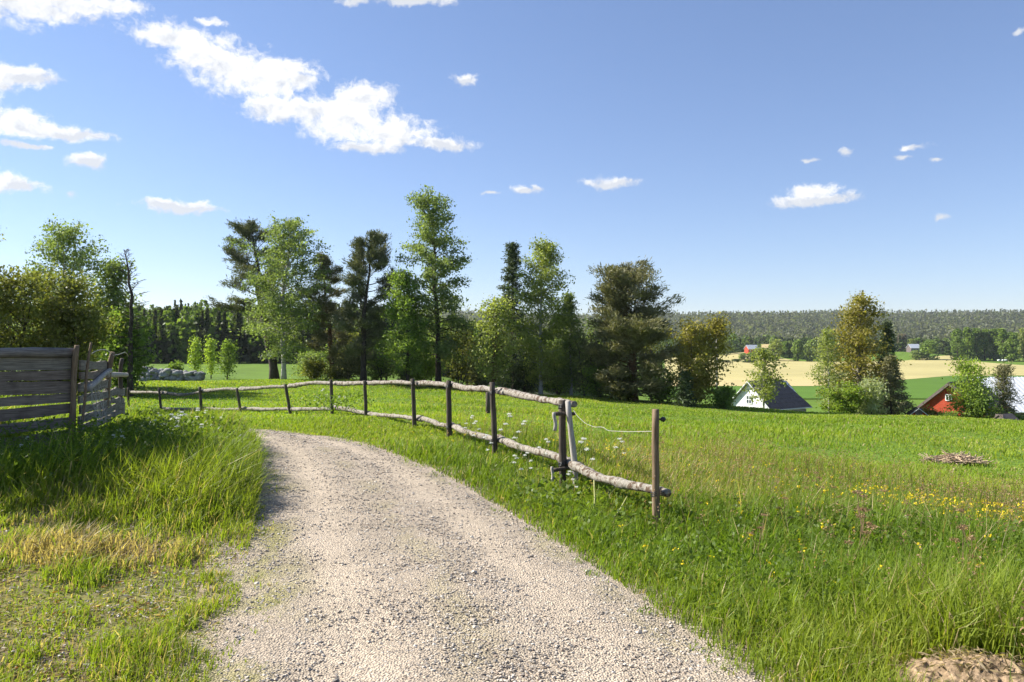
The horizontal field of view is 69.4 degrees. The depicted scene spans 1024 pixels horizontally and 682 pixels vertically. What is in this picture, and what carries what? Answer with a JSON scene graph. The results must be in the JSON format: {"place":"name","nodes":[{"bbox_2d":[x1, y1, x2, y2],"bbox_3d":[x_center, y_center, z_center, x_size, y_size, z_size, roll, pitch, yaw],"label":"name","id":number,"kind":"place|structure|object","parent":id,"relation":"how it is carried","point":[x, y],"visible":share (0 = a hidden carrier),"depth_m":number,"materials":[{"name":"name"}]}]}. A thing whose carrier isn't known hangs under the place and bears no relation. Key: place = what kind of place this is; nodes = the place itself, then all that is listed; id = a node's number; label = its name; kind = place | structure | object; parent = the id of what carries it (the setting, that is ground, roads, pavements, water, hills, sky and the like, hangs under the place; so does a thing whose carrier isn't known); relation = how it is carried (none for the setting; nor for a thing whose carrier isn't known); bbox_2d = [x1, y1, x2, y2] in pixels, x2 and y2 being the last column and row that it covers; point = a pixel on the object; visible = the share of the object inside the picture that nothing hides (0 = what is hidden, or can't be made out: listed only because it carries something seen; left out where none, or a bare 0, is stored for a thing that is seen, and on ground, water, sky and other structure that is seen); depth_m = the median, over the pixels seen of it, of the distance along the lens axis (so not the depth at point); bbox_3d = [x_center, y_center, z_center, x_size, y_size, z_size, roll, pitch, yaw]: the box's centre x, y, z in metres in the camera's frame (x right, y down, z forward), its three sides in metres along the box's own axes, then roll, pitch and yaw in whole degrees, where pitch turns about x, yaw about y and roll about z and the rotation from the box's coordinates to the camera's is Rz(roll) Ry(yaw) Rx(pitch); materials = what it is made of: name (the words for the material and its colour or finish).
{"place":"outdoors","nodes":[
{"label":"outdoors","id":0,"kind":"place"},
{"bbox_2d":[0,429,801,681],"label":"gravel road","id":1,"kind":"structure","parent":0,"point":[398,662],"depth_m":4.83,"materials":[{"name":"grey gravel"}]},
{"bbox_2d":[0,437,1023,681],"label":"verge grass","id":2,"kind":"structure","parent":0,"point":[180,493],"depth_m":5.15,"materials":[{"name":"green plant"}]},
{"bbox_2d":[0,391,1023,520],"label":"bank grass","id":3,"kind":"structure","parent":0,"point":[443,453],"depth_m":10.65,"materials":[{"name":"green plant"}]},
{"bbox_2d":[0,318,1023,681],"bbox_3d":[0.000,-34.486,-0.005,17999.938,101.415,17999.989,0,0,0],"label":"ground","id":4,"kind":"structure","parent":0,"point":[248,372],"depth_m":21.89,"materials":[{"name":"green plant"}]},
{"bbox_2d":[0,227,95,396],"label":"bushy tree","id":5,"kind":"object","parent":4,"relation":"on","point":[11,300],"visible":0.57,"depth_m":29.35,"materials":[{"name":"green plant"}]},
{"bbox_2d":[5,213,121,381],"bbox_3d":[-26.863,-2.131,44.064,6.055,10.580,6.340,0,0,0],"label":"birch tree","id":6,"kind":"object","parent":4,"relation":"on","point":[61,239],"visible":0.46,"depth_m":43.84,"materials":[{"name":"green plant"}]},
{"bbox_2d":[0,342,128,450],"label":"board fence","id":7,"kind":"object","parent":4,"relation":"on","point":[59,361],"visible":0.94,"depth_m":9.33,"materials":[{"name":"wood"}]},
{"bbox_2d":[16,270,126,403],"bbox_3d":[-18.698,0.035,30.880,4.345,6.382,4.236,0,0,0],"label":"bushy tree","id":8,"kind":"object","parent":4,"relation":"on","point":[88,319],"visible":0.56,"depth_m":30.61,"materials":[{"name":"green plant"}]},
{"bbox_2d":[85,251,150,359],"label":"deciduous tree","id":9,"kind":"object","parent":4,"relation":"on","point":[114,287],"visible":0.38,"depth_m":45.78,"materials":[{"name":"green plant"}]},
{"bbox_2d":[94,302,163,394],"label":"deciduous tree","id":10,"kind":"object","parent":4,"relation":"on","point":[138,364],"visible":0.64,"depth_m":40.58,"materials":[{"name":"green plant"}]},
{"bbox_2d":[108,249,153,396],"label":"half dead tree","id":11,"kind":"object","parent":4,"relation":"on","point":[130,356],"visible":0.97,"depth_m":40.03,"materials":[{"name":"green plant"}]},
{"bbox_2d":[142,366,205,380],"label":"stone wall","id":12,"kind":"structure","parent":4,"relation":"on","point":[166,374],"depth_m":65.47,"materials":[{"name":"grey stone"}]},
{"bbox_2d":[165,360,184,370],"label":"shrub","id":13,"kind":"object","parent":4,"relation":"on","point":[175,365],"visible":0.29,"depth_m":68.98,"materials":[{"name":"green plant"}]},
{"bbox_2d":[186,333,205,371],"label":"young tree","id":14,"kind":"object","parent":4,"relation":"on","point":[196,342],"visible":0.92,"depth_m":75.90,"materials":[{"name":"green plant"}]},
{"bbox_2d":[203,336,219,378],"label":"young tree","id":15,"kind":"object","parent":4,"relation":"on","point":[209,345],"visible":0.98,"depth_m":77.85,"materials":[{"name":"green plant"}]},
{"bbox_2d":[213,335,243,379],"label":"young tree","id":16,"kind":"object","parent":4,"relation":"on","point":[227,360],"visible":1,"depth_m":73.81,"materials":[{"name":"green plant"}]},
{"bbox_2d":[206,217,306,378],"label":"pine tree","id":17,"kind":"object","parent":4,"relation":"on","point":[247,230],"visible":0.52,"depth_m":67.76,"materials":[{"name":"green plant"}]},
{"bbox_2d":[222,210,333,378],"bbox_3d":[-19.151,-3.760,63.168,8.157,14.708,8.404,0,0,21],"label":"birch tree","id":18,"kind":"object","parent":4,"relation":"on","point":[279,262],"visible":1,"depth_m":62.42,"materials":[{"name":"green plant"}]},
{"bbox_2d":[0,297,602,394],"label":"slope woods","id":19,"kind":"object","parent":4,"relation":"on","point":[181,324],"visible":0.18,"depth_m":189.90,"materials":[{"name":"green plant"}]},
{"bbox_2d":[286,347,327,378],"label":"undergrowth tree","id":20,"kind":"object","parent":4,"relation":"on","point":[311,355],"visible":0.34,"depth_m":73.52,"materials":[{"name":"green plant"}]},
{"bbox_2d":[295,343,328,378],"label":"undergrowth tree","id":21,"kind":"object","parent":4,"relation":"on","point":[325,356],"visible":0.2,"depth_m":77.72,"materials":[{"name":"green plant"}]},
{"bbox_2d":[298,356,328,378],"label":"shrub","id":22,"kind":"object","parent":4,"relation":"on","point":[313,368],"visible":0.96,"depth_m":68.43,"materials":[{"name":"green plant"}]},
{"bbox_2d":[294,250,361,368],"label":"pine tree","id":23,"kind":"object","parent":4,"relation":"on","point":[324,337],"visible":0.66,"depth_m":67.84,"materials":[{"name":"green plant"}]},
{"bbox_2d":[322,364,346,378],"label":"shrub","id":24,"kind":"object","parent":4,"relation":"on","point":[333,375],"visible":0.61,"depth_m":66.52,"materials":[{"name":"green plant"}]},
{"bbox_2d":[327,353,368,379],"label":"shrub","id":25,"kind":"object","parent":4,"relation":"on","point":[354,363],"visible":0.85,"depth_m":65.76,"materials":[{"name":"green plant"}]},
{"bbox_2d":[327,228,397,380],"bbox_3d":[-12.187,-2.953,61.108,6.325,13.188,6.002,0,0,0],"label":"pine tree","id":26,"kind":"object","parent":4,"relation":"on","point":[372,253],"visible":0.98,"depth_m":60.83,"materials":[{"name":"green plant"}]},
{"bbox_2d":[356,342,398,379],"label":"shrub","id":27,"kind":"object","parent":4,"relation":"on","point":[373,368],"visible":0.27,"depth_m":65.75,"materials":[{"name":"green plant"}]},
{"bbox_2d":[356,326,405,380],"bbox_3d":[-11.664,1.214,65.231,4.253,5.078,4.116,0,0,-28],"label":"shrub","id":28,"kind":"object","parent":4,"relation":"on","point":[380,365],"visible":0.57,"depth_m":64.84,"materials":[{"name":"green plant"}]},
{"bbox_2d":[127,379,670,524],"bbox_3d":[-6.740,1.919,21.109,3.363,2.597,32.954,0,0,-35],"label":"rail fence","id":29,"kind":"object","parent":4,"relation":"on","point":[572,463],"visible":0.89,"depth_m":11.16,"materials":[{"name":"grey wood"}]},
{"bbox_2d":[389,354,418,380],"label":"shrub","id":30,"kind":"object","parent":4,"relation":"on","point":[402,377],"visible":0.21,"depth_m":65.73,"materials":[{"name":"green plant"}]},
{"bbox_2d":[372,266,440,385],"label":"birch tree","id":31,"kind":"object","parent":4,"relation":"on","point":[398,305],"visible":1,"depth_m":58.53,"materials":[{"name":"green plant"}]},
{"bbox_2d":[400,352,443,380],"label":"shrub","id":32,"kind":"object","parent":4,"relation":"on","point":[430,372],"visible":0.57,"depth_m":65.44,"materials":[{"name":"green plant"}]},
{"bbox_2d":[376,184,485,387],"bbox_3d":[-6.669,-4.403,62.142,9.154,17.145,8.228,0,0,-39],"label":"birch tree","id":33,"kind":"object","parent":4,"relation":"on","point":[444,266],"visible":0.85,"depth_m":61.30,"materials":[{"name":"green plant"}]},
{"bbox_2d":[441,324,488,384],"bbox_3d":[-4.190,1.366,63.919,4.801,5.960,4.116,0,0,0],"label":"shrub","id":34,"kind":"object","parent":4,"relation":"on","point":[461,368],"visible":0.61,"depth_m":63.70,"materials":[{"name":"green plant"}]},
{"bbox_2d":[450,330,482,384],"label":"undergrowth tree","id":35,"kind":"object","parent":4,"relation":"on","point":[467,356],"visible":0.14,"depth_m":75.84,"materials":[{"name":"green plant"}]},
{"bbox_2d":[465,358,497,392],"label":"shrub","id":36,"kind":"object","parent":4,"relation":"on","point":[477,381],"visible":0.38,"depth_m":60.59,"materials":[{"name":"green plant"}]},
{"bbox_2d":[486,392,489,412],"bbox_3d":[-0.848,2.282,26.004,0.171,0.966,0.166,0,0,0],"label":"wooden stake","id":37,"kind":"object","parent":4,"relation":"on","point":[487,402],"visible":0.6,"depth_m":25.93,"materials":[{"name":"grey wood"}]},
{"bbox_2d":[459,290,523,385],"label":"deciduous tree","id":38,"kind":"object","parent":4,"relation":"on","point":[493,366],"visible":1,"depth_m":56.54,"materials":[{"name":"green plant"}]},
{"bbox_2d":[481,240,538,391],"bbox_3d":[0.412,-1.992,64.731,6.538,13.611,5.315,0,0,30],"label":"spruce tree","id":39,"kind":"object","parent":4,"relation":"on","point":[512,259],"visible":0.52,"depth_m":64.41,"materials":[{"name":"green plant"}]},
{"bbox_2d":[0,392,1023,621],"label":"broad leaf weeds","id":40,"kind":"object","parent":4,"relation":"on","point":[137,428],"visible":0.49,"depth_m":7.05,"materials":[{"name":"green plant"}]},
{"bbox_2d":[0,527,1023,681],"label":"dry litter","id":41,"kind":"object","parent":4,"relation":"on","point":[941,652],"visible":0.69,"depth_m":4.45,"materials":[{"name":"brown plant"}]},
{"bbox_2d":[13,378,1023,481],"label":"meadow grass","id":42,"kind":"structure","parent":4,"relation":"on","point":[806,419],"depth_m":32.55,"materials":[{"name":"green plant"}]},
{"bbox_2d":[496,357,550,393],"bbox_3d":[0.848,2.884,62.995,4.792,3.785,4.583,0,0,0],"label":"shrub","id":43,"kind":"object","parent":4,"relation":"on","point":[521,371],"visible":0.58,"depth_m":62.57,"materials":[{"name":"green plant"}]},
{"bbox_2d":[504,232,575,394],"bbox_3d":[2.230,-2.010,60.124,6.099,13.518,6.252,0,0,0],"label":"birch tree","id":44,"kind":"object","parent":4,"relation":"on","point":[544,267],"visible":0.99,"depth_m":59.45,"materials":[{"name":"green plant"}]},
{"bbox_2d":[537,347,581,394],"bbox_3d":[3.538,2.620,62.186,4.139,4.509,5.174,0,0,41],"label":"shrub","id":45,"kind":"object","parent":4,"relation":"on","point":[558,390],"visible":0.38,"depth_m":61.60,"materials":[{"name":"green plant"}]},
{"bbox_2d":[550,290,587,395],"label":"spruce tree","id":46,"kind":"object","parent":4,"relation":"on","point":[567,369],"visible":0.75,"depth_m":60.70,"materials":[{"name":"green plant"}]},
{"bbox_2d":[567,330,601,396],"bbox_3d":[6.033,1.937,59.790,3.578,5.798,3.270,0,0,-12],"label":"shrub","id":47,"kind":"object","parent":4,"relation":"on","point":[580,361],"visible":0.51,"depth_m":59.61,"materials":[{"name":"green plant"}]},
{"bbox_2d":[146,308,1023,340],"bbox_3d":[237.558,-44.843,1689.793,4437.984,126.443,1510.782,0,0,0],"label":"ridge forest","id":48,"kind":"object","parent":4,"relation":"on","point":[936,323],"visible":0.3,"depth_m":1604.25,"materials":[{"name":"green plant"}]},
{"bbox_2d":[576,317,604,395],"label":"undergrowth tree","id":49,"kind":"object","parent":4,"relation":"on","point":[590,327],"visible":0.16,"depth_m":72.11,"materials":[{"name":"green plant"}]},
{"bbox_2d":[576,361,615,397],"bbox_3d":[6.796,3.049,58.765,3.615,3.447,3.537,0,0,0],"label":"shrub","id":50,"kind":"object","parent":4,"relation":"on","point":[591,373],"visible":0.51,"depth_m":58.45,"materials":[{"name":"green plant"}]},
{"bbox_2d":[595,370,642,400],"bbox_3d":[8.315,3.425,57.257,3.647,2.687,3.667,0,0,-22],"label":"shrub","id":51,"kind":"object","parent":4,"relation":"on","point":[620,395],"visible":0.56,"depth_m":56.87,"materials":[{"name":"green plant"}]},
{"bbox_2d":[580,255,686,400],"bbox_3d":[9.843,-0.949,58.377,9.161,11.722,11.523,0,0,0],"label":"pine tree","id":52,"kind":"object","parent":4,"relation":"on","point":[636,330],"visible":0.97,"depth_m":56.74,"materials":[{"name":"green plant"}]},
{"bbox_2d":[630,358,678,402],"bbox_3d":[11.762,3.149,56.997,4.415,3.679,3.872,0,0,-31],"label":"shrub","id":53,"kind":"object","parent":4,"relation":"on","point":[670,393],"visible":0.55,"depth_m":56.65,"materials":[{"name":"green plant"}]},
{"bbox_2d":[637,340,674,400],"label":"undergrowth tree","id":54,"kind":"object","parent":4,"relation":"on","point":[652,349],"visible":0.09,"depth_m":67.87,"materials":[{"name":"green plant"}]},
{"bbox_2d":[671,369,699,406],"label":"spruce tree","id":55,"kind":"object","parent":4,"relation":"on","point":[683,386],"visible":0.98,"depth_m":53.27,"materials":[{"name":"green plant"}]},
{"bbox_2d":[664,311,738,405],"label":"deciduous tree","id":56,"kind":"object","parent":4,"relation":"on","point":[703,381],"visible":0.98,"depth_m":54.00,"materials":[{"name":"green plant"}]},
{"bbox_2d":[412,428,1023,604],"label":"yellow flowers","id":57,"kind":"object","parent":4,"relation":"on","point":[983,511],"visible":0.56,"depth_m":7.81,"materials":[{"name":"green plant"}]},
{"bbox_2d":[707,383,738,408],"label":"shrub","id":58,"kind":"object","parent":4,"relation":"on","point":[723,397],"visible":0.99,"depth_m":53.73,"materials":[{"name":"green plant"}]},
{"bbox_2d":[425,401,1023,681],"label":"seed head grass","id":59,"kind":"structure","parent":4,"relation":"on","point":[987,497],"depth_m":10.03,"materials":[{"name":"green plant"}]},
{"bbox_2d":[744,345,756,353],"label":"red house","id":60,"kind":"structure","parent":4,"relation":"on","point":[748,348],"depth_m":637.91,"materials":[{"name":"metal"}]},
{"bbox_2d":[741,344,790,407],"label":"birch tree","id":61,"kind":"object","parent":4,"relation":"on","point":[760,363],"visible":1,"depth_m":79.67,"materials":[{"name":"green plant"}]},
{"bbox_2d":[730,376,811,411],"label":"farmhouse","id":62,"kind":"object","parent":4,"relation":"on","point":[787,397],"visible":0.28,"depth_m":108.44,"materials":[{"name":"tile"}]},
{"bbox_2d":[767,339,784,360],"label":"deciduous tree","id":63,"kind":"object","parent":4,"relation":"on","point":[775,344],"visible":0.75,"depth_m":571.33,"materials":[{"name":"green plant"}]},
{"bbox_2d":[778,341,792,357],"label":"deciduous tree","id":64,"kind":"object","parent":4,"relation":"on","point":[785,347],"visible":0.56,"depth_m":601.67,"materials":[{"name":"green plant"}]},
{"bbox_2d":[792,340,804,360],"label":"deciduous tree","id":65,"kind":"object","parent":4,"relation":"on","point":[798,353],"visible":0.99,"depth_m":567.22,"materials":[{"name":"green plant"}]},
{"bbox_2d":[581,333,1021,357],"bbox_3d":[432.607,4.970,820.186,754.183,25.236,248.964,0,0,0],"label":"valley woods","id":66,"kind":"object","parent":4,"relation":"on","point":[742,343],"visible":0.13,"depth_m":713.75,"materials":[{"name":"green plant"}]},
{"bbox_2d":[803,339,820,361],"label":"deciduous tree","id":67,"kind":"object","parent":4,"relation":"on","point":[809,350],"visible":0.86,"depth_m":567.61,"materials":[{"name":"green plant"}]},
{"bbox_2d":[803,325,855,413],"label":"birch tree","id":68,"kind":"object","parent":4,"relation":"on","point":[827,356],"visible":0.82,"depth_m":71.69,"materials":[{"name":"green plant"}]},
{"bbox_2d":[815,377,876,413],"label":"shrub","id":69,"kind":"object","parent":4,"relation":"on","point":[847,399],"visible":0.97,"depth_m":67.27,"materials":[{"name":"green plant"}]},
{"bbox_2d":[844,513,871,560],"bbox_3d":[2.414,1.486,5.161,0.178,0.586,0.121,0,0,44],"label":"dried umbel","id":70,"kind":"object","parent":4,"relation":"on","point":[865,532],"visible":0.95,"depth_m":5.13,"materials":[{"name":"brown plant"}]},
{"bbox_2d":[812,289,911,413],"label":"deciduous tree","id":71,"kind":"object","parent":4,"relation":"on","point":[856,315],"visible":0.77,"depth_m":73.58,"materials":[{"name":"green plant"}]},
{"bbox_2d":[851,340,872,413],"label":"spruce tree","id":72,"kind":"object","parent":4,"relation":"on","point":[860,368],"visible":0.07,"depth_m":75.55,"materials":[{"name":"green plant"}]},
{"bbox_2d":[852,490,879,550],"bbox_3d":[2.645,1.459,5.502,0.138,0.677,0.252,0,0,-4],"label":"dried umbel","id":73,"kind":"object","parent":4,"relation":"on","point":[863,509],"visible":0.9,"depth_m":5.55,"materials":[{"name":"brown plant"}]},
{"bbox_2d":[843,371,897,414],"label":"willow bush","id":74,"kind":"object","parent":4,"relation":"on","point":[870,407],"visible":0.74,"depth_m":67.31,"materials":[{"name":"green plant"}]},
{"bbox_2d":[863,319,910,413],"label":"spruce tree","id":75,"kind":"object","parent":4,"relation":"on","point":[889,334],"visible":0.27,"depth_m":74.82,"materials":[{"name":"green plant"}]},
{"bbox_2d":[875,354,915,414],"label":"spruce tree","id":76,"kind":"object","parent":4,"relation":"on","point":[890,375],"visible":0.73,"depth_m":70.62,"materials":[{"name":"green plant"}]},
{"bbox_2d":[906,344,919,351],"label":"white house","id":77,"kind":"structure","parent":4,"relation":"on","point":[910,347],"depth_m":658.35,"materials":[{"name":"tile"}]},
{"bbox_2d":[905,407,926,415],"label":"red shed","id":78,"kind":"structure","parent":4,"relation":"on","point":[917,411],"depth_m":69.16,"materials":[{"name":"tile"}]},
{"bbox_2d":[909,350,926,359],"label":"deciduous tree","id":79,"kind":"object","parent":4,"relation":"on","point":[915,354],"visible":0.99,"depth_m":593.75,"materials":[{"name":"green plant"}]},
{"bbox_2d":[919,340,939,359],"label":"deciduous tree","id":80,"kind":"object","parent":4,"relation":"on","point":[927,348],"visible":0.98,"depth_m":592.44,"materials":[{"name":"green plant"}]},
{"bbox_2d":[919,403,942,415],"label":"shrub","id":81,"kind":"object","parent":4,"relation":"on","point":[929,411],"visible":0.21,"depth_m":71.57,"materials":[{"name":"green plant"}]},
{"bbox_2d":[932,410,961,416],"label":"shrub","id":82,"kind":"object","parent":4,"relation":"on","point":[948,413],"visible":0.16,"depth_m":67.77,"materials":[{"name":"green plant"}]},
{"bbox_2d":[884,653,1023,681],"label":"dirt mound","id":83,"kind":"object","parent":4,"relation":"on","point":[942,672],"visible":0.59,"depth_m":3.50,"materials":[{"name":"soil"}]},
{"bbox_2d":[918,449,995,466],"bbox_3d":[13.114,3.478,22.052,2.223,0.468,1.782,0,0,0],"label":"brush pile","id":84,"kind":"object","parent":4,"relation":"on","point":[949,457],"visible":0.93,"depth_m":21.81,"materials":[{"name":"brown wood"}]},
{"bbox_2d":[950,328,965,359],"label":"tall tree","id":85,"kind":"object","parent":4,"relation":"on","point":[957,343],"visible":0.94,"depth_m":586.99,"materials":[{"name":"green plant"}]},
{"bbox_2d":[949,524,974,567],"bbox_3d":[2.924,1.450,4.790,0.078,0.534,0.182,0,0,-21],"label":"dried umbel","id":86,"kind":"object","parent":4,"relation":"on","point":[957,539],"visible":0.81,"depth_m":4.79,"materials":[{"name":"brown plant"}]},
{"bbox_2d":[917,380,1015,416],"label":"red barn","id":87,"kind":"structure","parent":4,"relation":"on","point":[938,400],"depth_m":84.81,"materials":[{"name":"wood"}]},
{"bbox_2d":[955,508,977,557],"bbox_3d":[3.110,1.430,5.039,0.178,0.586,0.121,0,0,-7],"label":"dried umbel","id":88,"kind":"object","parent":4,"relation":"on","point":[960,528],"visible":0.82,"depth_m":5.05,"materials":[{"name":"brown plant"}]},
{"bbox_2d":[961,327,975,359],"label":"tall tree","id":89,"kind":"object","parent":4,"relation":"on","point":[968,335],"visible":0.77,"depth_m":591.74,"materials":[{"name":"green plant"}]},
{"bbox_2d":[940,354,1002,417],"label":"deciduous tree","id":90,"kind":"object","parent":4,"relation":"on","point":[966,367],"visible":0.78,"depth_m":69.73,"materials":[{"name":"green plant"}]},
{"bbox_2d":[968,328,984,359],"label":"tall tree","id":91,"kind":"object","parent":4,"relation":"on","point":[976,333],"visible":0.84,"depth_m":593.98,"materials":[{"name":"green plant"}]},
{"bbox_2d":[955,383,1009,418],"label":"shrub","id":92,"kind":"object","parent":4,"relation":"on","point":[976,411],"visible":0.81,"depth_m":68.33,"materials":[{"name":"green plant"}]},
{"bbox_2d":[976,329,991,359],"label":"tall tree","id":93,"kind":"object","parent":4,"relation":"on","point":[983,336],"visible":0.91,"depth_m":594.71,"materials":[{"name":"green plant"}]},
{"bbox_2d":[986,328,998,359],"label":"tall tree","id":94,"kind":"object","parent":4,"relation":"on","point":[992,334],"visible":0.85,"depth_m":592.60,"materials":[{"name":"green plant"}]},
{"bbox_2d":[972,376,1023,417],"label":"metal roofed barn","id":95,"kind":"structure","parent":4,"relation":"on","point":[1019,382],"depth_m":97.60,"materials":[{"name":"metal"}]},
{"bbox_2d":[994,328,1009,359],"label":"tall tree","id":96,"kind":"object","parent":4,"relation":"on","point":[1002,336],"visible":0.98,"depth_m":582.97,"materials":[{"name":"green plant"}]},
{"bbox_2d":[989,358,1023,417],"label":"tree","id":97,"kind":"object","parent":4,"relation":"on","point":[1006,394],"visible":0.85,"depth_m":71.57,"materials":[{"name":"green plant"}]},
{"bbox_2d":[994,413,1018,419],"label":"red hut","id":98,"kind":"object","parent":4,"relation":"on","point":[1007,416],"visible":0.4,"depth_m":65.69,"materials":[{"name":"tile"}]},
{"bbox_2d":[1003,332,1021,361],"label":"tall tree","id":99,"kind":"object","parent":4,"relation":"on","point":[1010,348],"visible":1,"depth_m":575.88,"materials":[{"name":"green plant"}]},
{"bbox_2d":[1017,328,1023,360],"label":"deciduous tree","id":100,"kind":"object","parent":4,"relation":"on","point":[1021,339],"visible":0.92,"depth_m":594.84,"materials":[{"name":"green plant"}]},
{"bbox_2d":[0,0,1023,315],"label":"sky","id":101,"kind":"structure","parent":0,"point":[776,155],"materials":[{"name":"blue"}]},
{"bbox_2d":[647,376,1023,398],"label":"valley meadow","id":102,"kind":"structure","parent":0,"point":[922,388],"depth_m":248.24,"materials":[{"name":"plant"}]},
{"bbox_2d":[665,352,1023,385],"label":"field","id":103,"kind":"structure","parent":0,"point":[917,368],"depth_m":412.43,"materials":[{"name":"beige plant"}]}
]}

